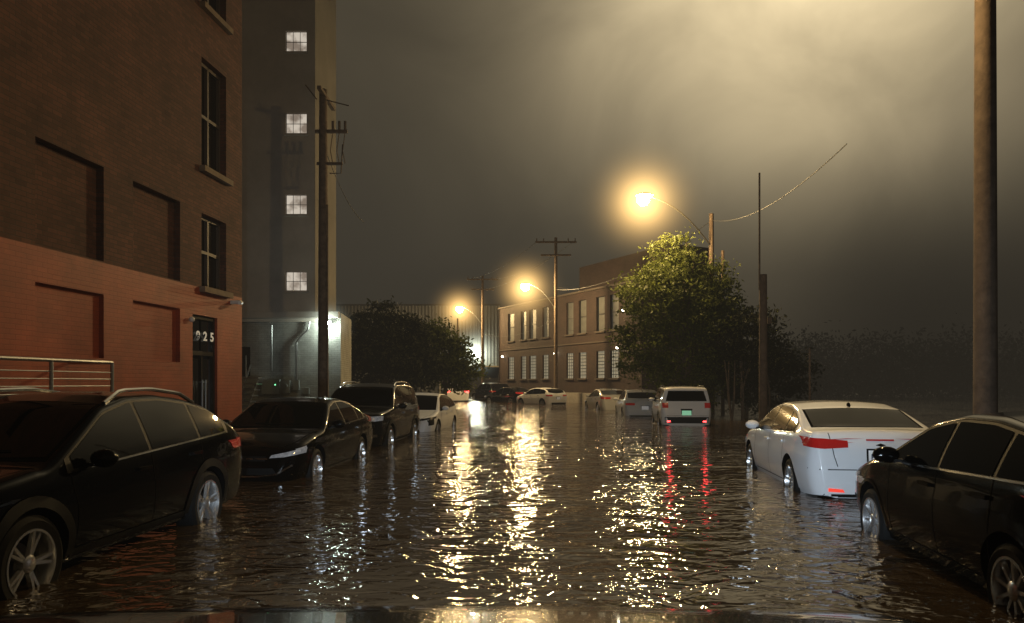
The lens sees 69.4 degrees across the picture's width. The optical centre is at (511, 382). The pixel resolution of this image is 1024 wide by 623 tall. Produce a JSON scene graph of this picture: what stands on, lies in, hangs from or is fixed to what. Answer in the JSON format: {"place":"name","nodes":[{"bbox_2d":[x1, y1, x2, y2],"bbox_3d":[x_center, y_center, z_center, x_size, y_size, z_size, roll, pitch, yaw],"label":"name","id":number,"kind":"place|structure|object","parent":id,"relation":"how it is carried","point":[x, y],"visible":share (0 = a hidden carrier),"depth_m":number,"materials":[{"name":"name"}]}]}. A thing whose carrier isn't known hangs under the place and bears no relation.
{"place":"outdoors","nodes":[
{"label":"outdoors","id":0,"kind":"place"},
{"bbox_2d":[0,386,1023,622],"bbox_3d":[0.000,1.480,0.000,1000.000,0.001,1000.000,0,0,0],"label":"flood water","id":1,"kind":"structure","parent":0,"point":[481,502],"depth_m":7.04,"materials":[{"name":"brown liquid"}]},
{"bbox_2d":[0,356,113,394],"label":"ramp railing","id":2,"kind":"object","parent":1,"relation":"in","point":[51,371],"visible":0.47,"depth_m":10.31,"materials":[{"name":"metal"}]},
{"bbox_2d":[0,387,241,600],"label":"parked suv","id":3,"kind":"object","parent":1,"relation":"on","point":[82,473],"visible":0.94,"depth_m":6.32,"materials":[{"name":"black paint"}]},
{"bbox_2d":[242,355,263,408],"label":"steel staircase","id":4,"kind":"structure","parent":1,"relation":"in","point":[246,377],"depth_m":24.74,"materials":[{"name":"metal"}]},
{"bbox_2d":[223,396,372,481],"bbox_3d":[-3.981,0.998,13.531,2.247,1.484,4.888,0,0,4],"label":"parked sedan","id":5,"kind":"object","parent":1,"relation":"on","point":[288,438],"visible":0.83,"depth_m":12.57,"materials":[{"name":"black paint"}]},
{"bbox_2d":[330,381,419,445],"bbox_3d":[-3.736,0.851,19.340,2.288,1.797,4.706,0,0,5],"label":"parked suv","id":6,"kind":"object","parent":1,"relation":"on","point":[391,410],"visible":0.59,"depth_m":18.67,"materials":[{"name":"black paint"}]},
{"bbox_2d":[415,393,456,431],"bbox_3d":[-3.077,1.111,24.713,2.240,1.578,4.663,0,0,6],"label":"parked hatchback","id":7,"kind":"object","parent":1,"relation":"on","point":[437,411],"visible":0.45,"depth_m":23.90,"materials":[{"name":"white paint"}]},
{"bbox_2d":[442,383,468,401],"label":"suv","id":8,"kind":"object","parent":1,"relation":"on","point":[456,397],"visible":0.28,"depth_m":57.36,"materials":[{"name":"white paint"}]},
{"bbox_2d":[0,605,919,622],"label":"car hood","id":9,"kind":"object","parent":1,"relation":"on","point":[446,614],"visible":1,"depth_m":1.54,"materials":[{"name":"black paint"}]},
{"bbox_2d":[472,383,508,399],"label":"parked suv","id":10,"kind":"object","parent":1,"relation":"on","point":[482,390],"visible":0.57,"depth_m":63.54,"materials":[{"name":"black paint"}]},
{"bbox_2d":[484,387,528,402],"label":"parked sedan","id":11,"kind":"object","parent":1,"relation":"on","point":[508,394],"visible":0.73,"depth_m":57.18,"materials":[{"name":"black paint"}]},
{"bbox_2d":[516,387,566,403],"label":"parked hatchback","id":12,"kind":"object","parent":1,"relation":"on","point":[544,395],"visible":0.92,"depth_m":51.91,"materials":[{"name":"white paint"}]},
{"bbox_2d":[565,392,590,402],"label":"concrete barrier","id":13,"kind":"object","parent":1,"relation":"in","point":[576,397],"visible":0.11,"depth_m":54.53,"materials":[{"name":"grey concrete"}]},
{"bbox_2d":[585,388,622,409],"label":"parked sedan","id":14,"kind":"object","parent":1,"relation":"on","point":[600,399],"visible":0.62,"depth_m":41.44,"materials":[{"name":"grey paint"}]},
{"bbox_2d":[613,389,656,415],"bbox_3d":[6.019,1.071,35.276,2.221,1.578,4.663,0,0,2],"label":"parked hatchback","id":15,"kind":"object","parent":1,"relation":"on","point":[632,402],"visible":0.63,"depth_m":33.28,"materials":[{"name":"white paint"}]},
{"bbox_2d":[648,385,710,425],"bbox_3d":[6.279,0.936,27.745,2.215,1.728,4.245,0,0,6],"label":"parked suv","id":16,"kind":"object","parent":1,"relation":"on","point":[681,405],"visible":0.91,"depth_m":25.76,"materials":[{"name":"white paint"}]},
{"bbox_2d":[745,400,927,497],"bbox_3d":[4.951,0.998,11.644,2.201,1.464,4.555,0,0,6],"label":"parked sedan","id":17,"kind":"object","parent":1,"relation":"on","point":[824,448],"visible":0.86,"depth_m":10.02,"materials":[{"name":"white paint"}]},
{"bbox_2d":[715,312,1023,397],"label":"distant tree line","id":18,"kind":"object","parent":1,"relation":"on","point":[957,373],"visible":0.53,"depth_m":74.79,"materials":[{"name":"plant"}]},
{"bbox_2d":[855,411,1023,619],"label":"parked hatchback","id":19,"kind":"object","parent":1,"relation":"on","point":[949,494],"visible":0.96,"depth_m":5.52,"materials":[{"name":"black paint"}]},
{"bbox_2d":[336,0,1023,384],"label":"sky","id":20,"kind":"structure","parent":0,"point":[479,131],"materials":[{"name":"grey"}]},
{"label":"ground","id":21,"kind":"structure","parent":0,"visible":0},
{"bbox_2d":[0,0,241,421],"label":"walls","id":22,"kind":"structure","parent":21,"relation":"on","point":[111,194],"depth_m":13.02,"materials":[{"name":"red brick"}]},
{"bbox_2d":[193,315,214,413],"bbox_3d":[-6.733,0.052,16.059,0.133,3.005,1.070,0,0,5],"label":"entrance door","id":23,"kind":"structure","parent":22,"relation":"attached to","point":[206,382],"depth_m":16.21,"materials":[{"name":"black paint"}]},
{"bbox_2d":[199,0,232,298],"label":"window frames","id":24,"kind":"structure","parent":22,"relation":"attached to","point":[215,17],"depth_m":16.48,"materials":[{"name":"brown metal"}]},
{"bbox_2d":[242,0,350,411],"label":"grey warehouse tower","id":25,"kind":"structure","parent":21,"relation":"on","point":[288,50],"depth_m":26.00,"materials":[{"name":"paint"}]},
{"bbox_2d":[305,85,348,397],"bbox_3d":[-5.820,-3.650,23.200,1.218,11.260,1.481,0,0,-39],"label":"utility pole","id":26,"kind":"object","parent":21,"relation":"on","point":[323,131],"visible":0.94,"depth_m":22.88,"materials":[{"name":"brown wood"}]},
{"bbox_2d":[328,144,846,343],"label":"overhead wires","id":27,"kind":"object","parent":26,"relation":"attached to","point":[632,270],"visible":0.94,"depth_m":34.32,"materials":[{"name":"grey"}]},
{"bbox_2d":[342,295,449,392],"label":"street tree","id":28,"kind":"object","parent":21,"relation":"on","point":[395,351],"visible":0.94,"depth_m":41.13,"materials":[{"name":"green plant"}]},
{"bbox_2d":[336,304,500,395],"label":"walls","id":29,"kind":"structure","parent":21,"relation":"on","point":[469,324],"depth_m":86.00,"materials":[{"name":"grey metal"}]},
{"bbox_2d":[408,313,492,395],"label":"street tree","id":30,"kind":"object","parent":21,"relation":"on","point":[456,370],"visible":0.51,"depth_m":44.19,"materials":[{"name":"green plant"}]},
{"bbox_2d":[456,276,497,383],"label":"street lamp","id":31,"kind":"object","parent":21,"relation":"on","point":[459,309],"visible":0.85,"depth_m":70.50,"materials":[{"name":"brown wood"}]},
{"bbox_2d":[521,237,576,388],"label":"street lamp","id":32,"kind":"object","parent":21,"relation":"on","point":[525,286],"visible":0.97,"depth_m":53.88,"materials":[{"name":"brown wood"}]},
{"bbox_2d":[499,244,708,392],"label":"walls","id":33,"kind":"structure","parent":21,"relation":"on","point":[595,274],"depth_m":58.49,"materials":[{"name":"brick"}]},
{"bbox_2d":[497,279,640,379],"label":"window frames and trim","id":34,"kind":"structure","parent":33,"relation":"attached to","point":[580,333],"depth_m":59.45,"materials":[{"name":"beige"}]},
{"bbox_2d":[636,192,714,415],"bbox_3d":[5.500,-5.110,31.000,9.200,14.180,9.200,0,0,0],"label":"street lamp","id":35,"kind":"object","parent":21,"relation":"on","point":[643,198],"visible":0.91,"depth_m":33.17,"materials":[{"name":"brown wood"}]},
{"bbox_2d":[604,226,769,414],"bbox_3d":[7.355,-2.318,31.929,6.857,8.601,5.688,0,0,0],"label":"street tree","id":36,"kind":"object","parent":21,"relation":"on","point":[692,337],"visible":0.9,"depth_m":31.32,"materials":[{"name":"green plant"}]},
{"bbox_2d":[721,250,724,414],"bbox_3d":[9.750,-2.070,34.200,0.166,8.100,0.166,0,0,-22],"label":"utility pole","id":37,"kind":"object","parent":21,"relation":"on","point":[722,400],"visible":0.35,"depth_m":34.14,"materials":[{"name":"brown wood"}]},
{"bbox_2d":[690,302,828,419],"bbox_3d":[10.454,-0.806,31.028,5.915,5.580,4.897,0,0,0],"label":"street tree","id":38,"kind":"object","parent":21,"relation":"on","point":[786,363],"visible":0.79,"depth_m":30.44,"materials":[{"name":"green plant"}]},
{"bbox_2d":[758,173,771,421],"bbox_3d":[8.206,-2.420,24.000,0.409,8.800,0.270,0,0,0],"label":"utility pole","id":39,"kind":"object","parent":21,"relation":"on","point":[764,320],"visible":0.82,"depth_m":23.90,"materials":[{"name":"brown wood"}]},
{"bbox_2d":[973,0,997,413],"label":"utility pole","id":40,"kind":"object","parent":21,"relation":"on","point":[985,330],"visible":0.65,"depth_m":10.39,"materials":[{"name":"brown wood"}]}
]}

